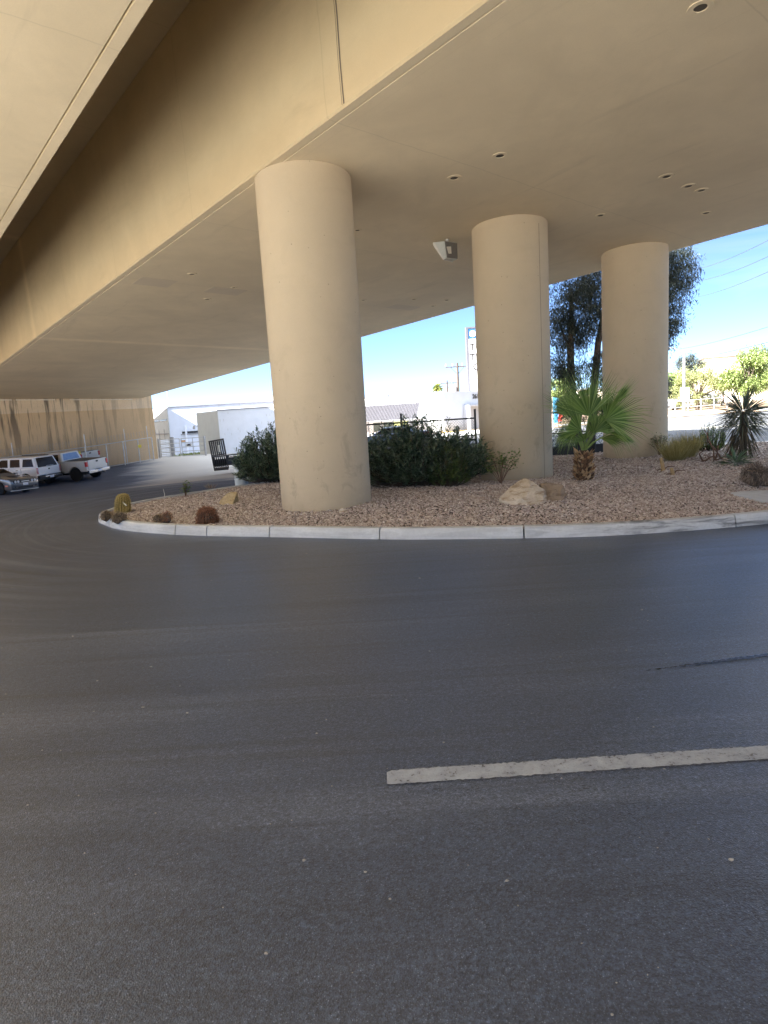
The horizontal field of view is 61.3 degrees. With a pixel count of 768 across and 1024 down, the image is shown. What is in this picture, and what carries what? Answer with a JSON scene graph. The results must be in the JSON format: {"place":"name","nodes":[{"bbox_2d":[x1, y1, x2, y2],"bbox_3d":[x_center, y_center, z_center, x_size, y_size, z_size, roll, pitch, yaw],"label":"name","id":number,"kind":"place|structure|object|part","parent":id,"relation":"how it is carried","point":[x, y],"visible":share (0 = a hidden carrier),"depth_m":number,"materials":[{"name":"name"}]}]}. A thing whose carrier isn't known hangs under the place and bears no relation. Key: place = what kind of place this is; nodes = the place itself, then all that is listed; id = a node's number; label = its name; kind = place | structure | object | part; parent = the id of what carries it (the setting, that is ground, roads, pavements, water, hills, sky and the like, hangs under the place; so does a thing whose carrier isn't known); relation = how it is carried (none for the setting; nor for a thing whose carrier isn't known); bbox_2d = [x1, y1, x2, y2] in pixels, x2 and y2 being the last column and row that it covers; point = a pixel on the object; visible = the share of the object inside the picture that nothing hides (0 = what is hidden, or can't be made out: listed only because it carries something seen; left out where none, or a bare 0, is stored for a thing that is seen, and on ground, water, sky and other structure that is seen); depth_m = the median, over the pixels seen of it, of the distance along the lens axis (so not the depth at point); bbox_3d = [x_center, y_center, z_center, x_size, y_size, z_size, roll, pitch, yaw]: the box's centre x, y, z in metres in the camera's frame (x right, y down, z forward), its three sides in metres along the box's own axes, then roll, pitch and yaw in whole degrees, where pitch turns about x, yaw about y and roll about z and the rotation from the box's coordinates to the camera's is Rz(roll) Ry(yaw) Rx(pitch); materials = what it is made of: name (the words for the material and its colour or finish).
{"place":"outdoors","nodes":[
{"label":"outdoors","id":0,"kind":"place"},
{"bbox_2d":[160,437,175,456],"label":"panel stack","id":1,"kind":"object","parent":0,"point":[171,449],"visible":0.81,"depth_m":62.36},
{"bbox_2d":[175,452,199,455],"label":"grass","id":2,"kind":"structure","parent":0,"point":[191,453],"depth_m":61.60,"materials":[{"name":"green plant"}]},
{"bbox_2d":[0,452,767,1023],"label":"parking lot","id":3,"kind":"structure","parent":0,"point":[226,804],"depth_m":3.41,"materials":[{"name":"grey asphalt"}]},
{"bbox_2d":[0,469,38,494],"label":"parked car","id":4,"kind":"object","parent":3,"relation":"on","point":[9,481],"visible":0.99,"depth_m":36.91,"materials":[{"name":"grey paint"}]},
{"bbox_2d":[0,454,62,483],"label":"sport utility vehicle","id":5,"kind":"object","parent":3,"relation":"on","point":[46,468],"visible":0.67,"depth_m":41.37,"materials":[{"name":"white paint"}]},
{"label":"window","id":6,"kind":"part","parent":5,"relation":"part of","materials":[{"name":"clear glass"}]},
{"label":"window","id":7,"kind":"part","parent":5,"relation":"part of","materials":[{"name":"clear glass"}]},
{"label":"window","id":8,"kind":"part","parent":5,"relation":"part of","materials":[{"name":"black glass"}]},
{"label":"rear window","id":9,"kind":"part","parent":5,"relation":"part of","materials":[{"name":"black glass"}]},
{"bbox_2d":[0,437,154,466],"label":"fence","id":10,"kind":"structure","parent":3,"relation":"on","point":[138,445],"depth_m":49.21,"materials":[{"name":"metal"}]},
{"bbox_2d":[46,450,109,480],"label":"pickup truck","id":11,"kind":"object","parent":3,"relation":"on","point":[74,465],"visible":0.65,"depth_m":43.27,"materials":[{"name":"silver metal"}]},
{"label":"rear window","id":12,"kind":"part","parent":11,"relation":"part of","materials":[{"name":"blue glass"}]},
{"bbox_2d":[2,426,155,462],"bbox_3d":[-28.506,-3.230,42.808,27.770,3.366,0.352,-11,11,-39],"label":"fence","id":13,"kind":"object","parent":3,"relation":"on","point":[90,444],"visible":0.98,"depth_m":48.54,"materials":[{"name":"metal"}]},
{"bbox_2d":[80,450,99,457],"bbox_3d":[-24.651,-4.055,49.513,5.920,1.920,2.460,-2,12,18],"label":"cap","id":14,"kind":"object","parent":3,"relation":"on","point":[92,452],"visible":0.09,"depth_m":48.76,"materials":[{"name":"silver metal"}]},
{"bbox_2d":[157,436,206,457],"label":"swing gate","id":15,"kind":"structure","parent":3,"relation":"on","point":[188,444],"depth_m":52.69,"materials":[{"name":"grey metal"}]},
{"bbox_2d":[233,467,247,484],"bbox_3d":[-4.237,-1.063,19.201,0.409,0.572,0.409,-4,9,0],"label":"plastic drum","id":16,"kind":"object","parent":3,"relation":"on","point":[239,482],"visible":0.26,"depth_m":19.05,"materials":[{"name":"white plastic"}]},
{"bbox_2d":[208,438,277,470],"bbox_3d":[-6.188,-3.216,34.592,5.651,1.790,2.520,-11,7,-35],"label":"utility trailer","id":17,"kind":"object","parent":3,"relation":"on","point":[221,464],"visible":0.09,"depth_m":32.87,"materials":[{"name":"black metal"}]},
{"bbox_2d":[1,535,763,1015],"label":"loose grit","id":18,"kind":"object","parent":3,"relation":"on","point":[359,741],"visible":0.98,"depth_m":4.11,"materials":[{"name":"gravel"}]},
{"bbox_2d":[98,480,767,539],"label":"kerb","id":19,"kind":"structure","parent":3,"relation":"on","point":[584,529],"depth_m":9.38,"materials":[{"name":"concrete"}]},
{"bbox_2d":[98,510,112,522],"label":"dried cactus","id":20,"kind":"object","parent":19,"relation":"on","point":[106,515],"visible":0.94,"depth_m":12.60,"materials":[{"name":"brown plant"}]},
{"bbox_2d":[111,441,767,528],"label":"gravel bed","id":21,"kind":"object","parent":3,"relation":"on","point":[509,505],"visible":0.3,"depth_m":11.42,"materials":[{"name":"brown gravel"}]},
{"bbox_2d":[109,510,128,523],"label":"dried cactus","id":22,"kind":"object","parent":21,"relation":"on","point":[118,518],"visible":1,"depth_m":12.14,"materials":[{"name":"brown plant"}]},
{"bbox_2d":[114,493,131,512],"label":"barrel cactus","id":23,"kind":"object","parent":21,"relation":"on","point":[120,499],"visible":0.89,"depth_m":13.59,"materials":[{"name":"plant"}]},
{"bbox_2d":[151,514,162,522],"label":"dried cactus","id":24,"kind":"object","parent":21,"relation":"on","point":[156,518],"visible":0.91,"depth_m":11.70,"materials":[{"name":"brown plant"}]},
{"bbox_2d":[160,510,173,522],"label":"dried cactus","id":25,"kind":"object","parent":21,"relation":"on","point":[166,517],"visible":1,"depth_m":11.71,"materials":[{"name":"brown plant"}]},
{"bbox_2d":[179,480,192,495],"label":"seedling","id":26,"kind":"object","parent":21,"relation":"on","point":[185,486],"visible":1,"depth_m":16.08,"materials":[{"name":"green plant"}]},
{"bbox_2d":[195,505,219,523],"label":"barrel cactus","id":27,"kind":"object","parent":21,"relation":"on","point":[206,515],"visible":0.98,"depth_m":11.39,"materials":[{"name":"brown plant"}]},
{"bbox_2d":[219,492,238,504],"bbox_3d":[-3.324,-0.281,13.857,0.399,0.292,0.399,-4,9,0],"label":"boulder","id":28,"kind":"object","parent":21,"relation":"on","point":[230,498],"visible":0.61,"depth_m":13.73,"materials":[{"name":"beige stone"}]},
{"bbox_2d":[231,421,279,482],"bbox_3d":[-3.174,-1.704,18.422,2.510,1.813,1.992,-4,9,0],"label":"oleander bush","id":29,"kind":"object","parent":21,"relation":"on","point":[254,465],"visible":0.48,"depth_m":17.98,"materials":[{"name":"green plant"}]},
{"bbox_2d":[339,508,347,513],"bbox_3d":[-0.735,-0.019,11.666,0.142,0.119,0.122,4,12,42],"label":"stone","id":30,"kind":"object","parent":21,"relation":"on","point":[341,510],"visible":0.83,"depth_m":11.64,"materials":[{"name":"stone"}]},
{"bbox_2d":[367,409,476,445],"bbox_3d":[0.580,-1.973,20.044,4.686,2.131,0.085,-4,9,-5],"label":"fence","id":31,"kind":"object","parent":21,"relation":"on","point":[460,419],"visible":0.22,"depth_m":20.04,"materials":[{"name":"metal"}]},
{"bbox_2d":[367,413,497,487],"bbox_3d":[0.785,-1.444,15.030,3.753,1.794,1.804,-4,9,0],"label":"oleander bush","id":32,"kind":"object","parent":21,"relation":"on","point":[396,462],"visible":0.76,"depth_m":14.69,"materials":[{"name":"green plant"}]},
{"bbox_2d":[425,442,470,486],"bbox_3d":[1.432,-1.058,14.629,1.106,1.033,0.869,-4,9,0],"label":"green shrub","id":33,"kind":"object","parent":21,"relation":"on","point":[451,480],"visible":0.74,"depth_m":14.49,"materials":[{"name":"green plant"}]},
{"bbox_2d":[424,416,472,465],"bbox_3d":[1.535,-1.595,16.519,1.718,1.717,1.183,-4,9,0],"label":"oleander bush","id":34,"kind":"object","parent":21,"relation":"on","point":[445,428],"visible":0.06,"depth_m":16.48,"materials":[{"name":"green plant"}]},
{"bbox_2d":[479,446,523,483],"bbox_3d":[2.590,-1.045,14.361,0.988,0.866,0.692,-1,9,15],"label":"young shrub","id":35,"kind":"object","parent":21,"relation":"on","point":[502,460],"visible":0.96,"depth_m":14.37,"materials":[{"name":"green plant"}]},
{"bbox_2d":[499,479,546,504],"bbox_3d":[2.484,-0.353,11.468,0.922,0.450,0.924,-4,9,0],"label":"boulder","id":36,"kind":"object","parent":21,"relation":"on","point":[524,492],"visible":0.76,"depth_m":11.25,"materials":[{"name":"stone"}]},
{"bbox_2d":[539,482,566,500],"bbox_3d":[3.007,-0.364,11.611,0.460,0.340,0.731,-4,9,0],"label":"boulder","id":37,"kind":"object","parent":21,"relation":"on","point":[554,492],"visible":0.78,"depth_m":11.44,"materials":[{"name":"brown stone"}]},
{"bbox_2d":[541,362,652,480],"bbox_3d":[4.614,-1.944,14.124,2.425,2.566,1.506,-4,9,0],"label":"fan palm","id":38,"kind":"object","parent":21,"relation":"on","point":[613,419],"visible":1,"depth_m":13.86,"materials":[{"name":"green plant"}]},
{"bbox_2d":[647,432,669,454],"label":"young shrub","id":39,"kind":"object","parent":21,"relation":"on","point":[655,441],"visible":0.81,"depth_m":17.98,"materials":[{"name":"green plant"}]},
{"bbox_2d":[657,458,674,471],"bbox_3d":[6.400,-1.065,14.734,0.422,0.344,0.106,-4,9,0],"label":"stump","id":40,"kind":"object","parent":21,"relation":"on","point":[663,467],"visible":0.91,"depth_m":14.70,"materials":[{"name":"brown wood"}]},
{"bbox_2d":[650,437,695,460],"bbox_3d":[7.348,-1.629,16.456,1.279,0.676,1.338,-4,9,0],"label":"grass clump","id":41,"kind":"object","parent":21,"relation":"on","point":[677,451],"visible":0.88,"depth_m":16.31,"materials":[{"name":"green plant"}]},
{"bbox_2d":[666,468,684,474],"bbox_3d":[6.214,-0.852,13.843,0.422,0.203,0.105,-4,9,0],"label":"stump","id":42,"kind":"object","parent":21,"relation":"on","point":[672,472],"visible":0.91,"depth_m":13.82,"materials":[{"name":"brown wood"}]},
{"bbox_2d":[667,429,710,457],"bbox_3d":[7.976,-1.837,17.149,1.175,0.810,1.321,-4,9,0],"label":"grass clump","id":43,"kind":"object","parent":21,"relation":"on","point":[697,446],"visible":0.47,"depth_m":16.94,"materials":[{"name":"green plant"}]},
{"bbox_2d":[693,423,727,450],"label":"round shrub","id":44,"kind":"object","parent":21,"relation":"on","point":[708,447],"visible":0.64,"depth_m":18.39,"materials":[{"name":"green plant"}]},
{"bbox_2d":[693,428,731,461],"bbox_3d":[7.847,-1.605,15.514,1.034,0.826,0.485,-2,9,8],"label":"dead shrub","id":45,"kind":"object","parent":21,"relation":"on","point":[716,453],"visible":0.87,"depth_m":15.57,"materials":[{"name":"brown plant"}]},
{"bbox_2d":[711,445,755,465],"bbox_3d":[7.919,-1.265,14.795,1.274,0.589,1.170,-9,10,-34],"label":"yucca pup","id":46,"kind":"object","parent":21,"relation":"on","point":[739,459],"visible":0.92,"depth_m":14.66,"materials":[{"name":"green plant"}]},
{"bbox_2d":[706,384,767,457],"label":"yucca","id":47,"kind":"object","parent":21,"relation":"on","point":[742,441],"visible":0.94,"depth_m":16.20,"materials":[{"name":"green plant"}]},
{"bbox_2d":[731,490,767,502],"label":"concrete slab","id":48,"kind":"structure","parent":21,"relation":"on","point":[760,496],"depth_m":10.65,"materials":[{"name":"grey concrete"}]},
{"bbox_2d":[737,461,767,488],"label":"hedgehog cactus","id":49,"kind":"object","parent":21,"relation":"on","point":[755,474],"visible":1,"depth_m":11.41,"materials":[{"name":"brown plant"}]},
{"bbox_2d":[387,745,767,783],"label":"road marking","id":50,"kind":"object","parent":3,"relation":"on","point":[530,768],"visible":1,"depth_m":3.34,"materials":[{"name":"white paint"}]},
{"bbox_2d":[646,653,767,670],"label":"tar seam","id":51,"kind":"object","parent":3,"relation":"on","point":[746,657],"visible":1,"depth_m":4.54,"materials":[{"name":"black asphalt"}]},
{"bbox_2d":[151,224,767,408],"label":"sky","id":52,"kind":"structure","parent":0,"point":[409,358],"materials":[{"name":"blue"}]},
{"bbox_2d":[442,430,478,436],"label":"shop forecourt","id":53,"kind":"structure","parent":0,"point":[463,432],"depth_m":57.41,"materials":[{"name":"concrete"}]},
{"bbox_2d":[371,412,767,454],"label":"street","id":54,"kind":"structure","parent":0,"point":[693,422],"depth_m":34.91,"materials":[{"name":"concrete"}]},
{"bbox_2d":[368,426,428,446],"bbox_3d":[0.344,-4.631,40.783,4.860,1.440,2.160,-4,8,15],"label":"parked car","id":55,"kind":"object","parent":54,"relation":"on","point":[387,434],"visible":0.06,"depth_m":39.93,"materials":[{"name":"blue paint"}]},
{"bbox_2d":[552,396,561,428],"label":"banner","id":56,"kind":"object","parent":54,"relation":"on","point":[553,415],"visible":0.18,"depth_m":43.62,"materials":[{"name":"blue fabric"}]},
{"bbox_2d":[437,399,767,438],"bbox_3d":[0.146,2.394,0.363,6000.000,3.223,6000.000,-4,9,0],"label":"ground","id":57,"kind":"structure","parent":0,"point":[692,410],"depth_m":55.66,"materials":[{"name":"grey concrete"}]},
{"bbox_2d":[0,396,157,465],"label":"abutment wall","id":58,"kind":"structure","parent":57,"relation":"on","point":[31,424],"depth_m":48.64,"materials":[{"name":"concrete"}]},
{"bbox_2d":[0,0,152,237],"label":"overpass","id":59,"kind":"object","parent":58,"relation":"on","point":[58,58],"visible":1,"depth_m":8.13,"materials":[{"name":"concrete"}]},
{"bbox_2d":[153,394,273,457],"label":"warehouse","id":60,"kind":"structure","parent":57,"relation":"on","point":[176,422],"depth_m":65.85,"materials":[{"name":"grey metal"}]},
{"bbox_2d":[193,405,274,453],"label":"block building","id":61,"kind":"structure","parent":57,"relation":"on","point":[231,427],"depth_m":54.26,"materials":[{"name":"white paint"}]},
{"bbox_2d":[0,0,767,511],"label":"overpass","id":62,"kind":"object","parent":57,"relation":"on","point":[290,192],"visible":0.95,"depth_m":12.67,"materials":[{"name":"concrete"}]},
{"bbox_2d":[433,239,457,261],"bbox_3d":[1.512,-6.444,15.966,0.562,0.516,0.386,-2,9,12],"label":"floodlight","id":63,"kind":"object","parent":62,"relation":"hanging from","point":[446,250],"visible":1,"depth_m":15.86,"materials":[{"name":"white metal"}]},
{"bbox_2d":[365,391,478,436],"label":"shop","id":64,"kind":"structure","parent":57,"relation":"on","point":[385,408],"depth_m":64.62,"materials":[{"name":"paint"}]},
{"bbox_2d":[373,423,379,431],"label":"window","id":65,"kind":"structure","parent":64,"relation":"in","point":[375,427],"depth_m":66.86,"materials":[{"name":"grey glass"}]},
{"bbox_2d":[430,383,443,391],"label":"palm tree","id":66,"kind":"object","parent":57,"relation":"on","point":[436,388],"visible":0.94,"depth_m":93.22,"materials":[{"name":"green plant"}]},
{"bbox_2d":[435,380,456,391],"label":"utility pole","id":67,"kind":"object","parent":57,"relation":"on","point":[446,383],"visible":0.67,"depth_m":117.85,"materials":[{"name":"brown wood"}]},
{"bbox_2d":[445,363,465,391],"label":"utility pole","id":68,"kind":"object","parent":57,"relation":"on","point":[457,387],"visible":0.62,"depth_m":86.23,"materials":[{"name":"brown wood"}]},
{"bbox_2d":[465,327,477,390],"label":"pylon sign","id":69,"kind":"object","parent":57,"relation":"on","point":[470,344],"visible":0.41,"depth_m":68.29,"materials":[{"name":"grey"}]},
{"bbox_2d":[551,377,567,422],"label":"shade tree","id":70,"kind":"object","parent":57,"relation":"on","point":[552,392],"visible":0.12,"depth_m":58.70,"materials":[{"name":"green plant"}]},
{"bbox_2d":[552,410,602,454],"bbox_3d":[5.746,-2.405,20.810,5.602,2.130,0.084,-5,9,-11],"label":"fence","id":71,"kind":"object","parent":57,"relation":"on","point":[597,447],"visible":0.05,"depth_m":20.93,"materials":[{"name":"grey metal"}]},
{"bbox_2d":[549,246,706,446],"bbox_3d":[8.868,-5.863,24.425,6.325,8.796,2.882,-4,9,0],"label":"gum tree","id":72,"kind":"object","parent":57,"relation":"on","point":[578,299],"visible":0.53,"depth_m":24.04,"materials":[{"name":"green plant"}]},
{"bbox_2d":[670,347,689,415],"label":"street light","id":73,"kind":"object","parent":57,"relation":"on","point":[684,396],"visible":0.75,"depth_m":46.28,"materials":[{"name":"grey metal"}]},
{"bbox_2d":[668,368,695,409],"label":"shade tree","id":74,"kind":"object","parent":57,"relation":"on","point":[673,374],"visible":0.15,"depth_m":64.18,"materials":[{"name":"green plant"}]},
{"bbox_2d":[671,349,706,385],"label":"shade tree","id":75,"kind":"object","parent":57,"relation":"on","point":[690,367],"visible":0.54,"depth_m":72.39,"materials":[{"name":"green plant"}]},
{"bbox_2d":[668,392,723,408],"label":"parked car","id":76,"kind":"object","parent":57,"relation":"on","point":[673,404],"visible":0.27,"depth_m":62.59,"materials":[{"name":"silver metal"}]},
{"bbox_2d":[668,360,725,410],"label":"shade tree","id":77,"kind":"object","parent":57,"relation":"on","point":[699,377],"visible":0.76,"depth_m":56.94,"materials":[{"name":"green plant"}]},
{"bbox_2d":[668,395,741,413],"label":"fence","id":78,"kind":"object","parent":57,"relation":"on","point":[701,405],"visible":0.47,"depth_m":50.08,"materials":[{"name":"white metal"}]},
{"bbox_2d":[698,351,767,401],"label":"building","id":79,"kind":"structure","parent":57,"relation":"on","point":[717,358],"depth_m":80.20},
{"bbox_2d":[713,346,767,408],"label":"shade tree","id":80,"kind":"object","parent":57,"relation":"on","point":[740,380],"visible":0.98,"depth_m":48.85,"materials":[{"name":"green plant"}]},
{"bbox_2d":[744,342,767,395],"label":"shade tree","id":81,"kind":"object","parent":57,"relation":"on","point":[752,348],"visible":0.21,"depth_m":52.67,"materials":[{"name":"green plant"}]},
{"bbox_2d":[446,408,767,435],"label":"pavement","id":82,"kind":"structure","parent":0,"point":[668,415],"depth_m":45.26,"materials":[{"name":"concrete"}]},
{"bbox_2d":[672,348,767,367],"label":"power line","id":83,"kind":"object","parent":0,"point":[720,359],"visible":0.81,"depth_m":39.80,"materials":[{"name":"black metal"}]},
{"bbox_2d":[673,342,767,362],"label":"power line","id":84,"kind":"object","parent":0,"point":[724,352],"visible":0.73,"depth_m":38.91,"materials":[{"name":"black metal"}]},
{"bbox_2d":[677,327,766,349],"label":"power line","id":85,"kind":"object","parent":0,"point":[724,339],"visible":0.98,"depth_m":39.72,"materials":[{"name":"black metal"}]},
{"bbox_2d":[699,272,766,296],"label":"power line","id":86,"kind":"object","parent":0,"point":[735,285],"visible":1,"depth_m":39.52,"materials":[{"name":"black metal"}]}
]}

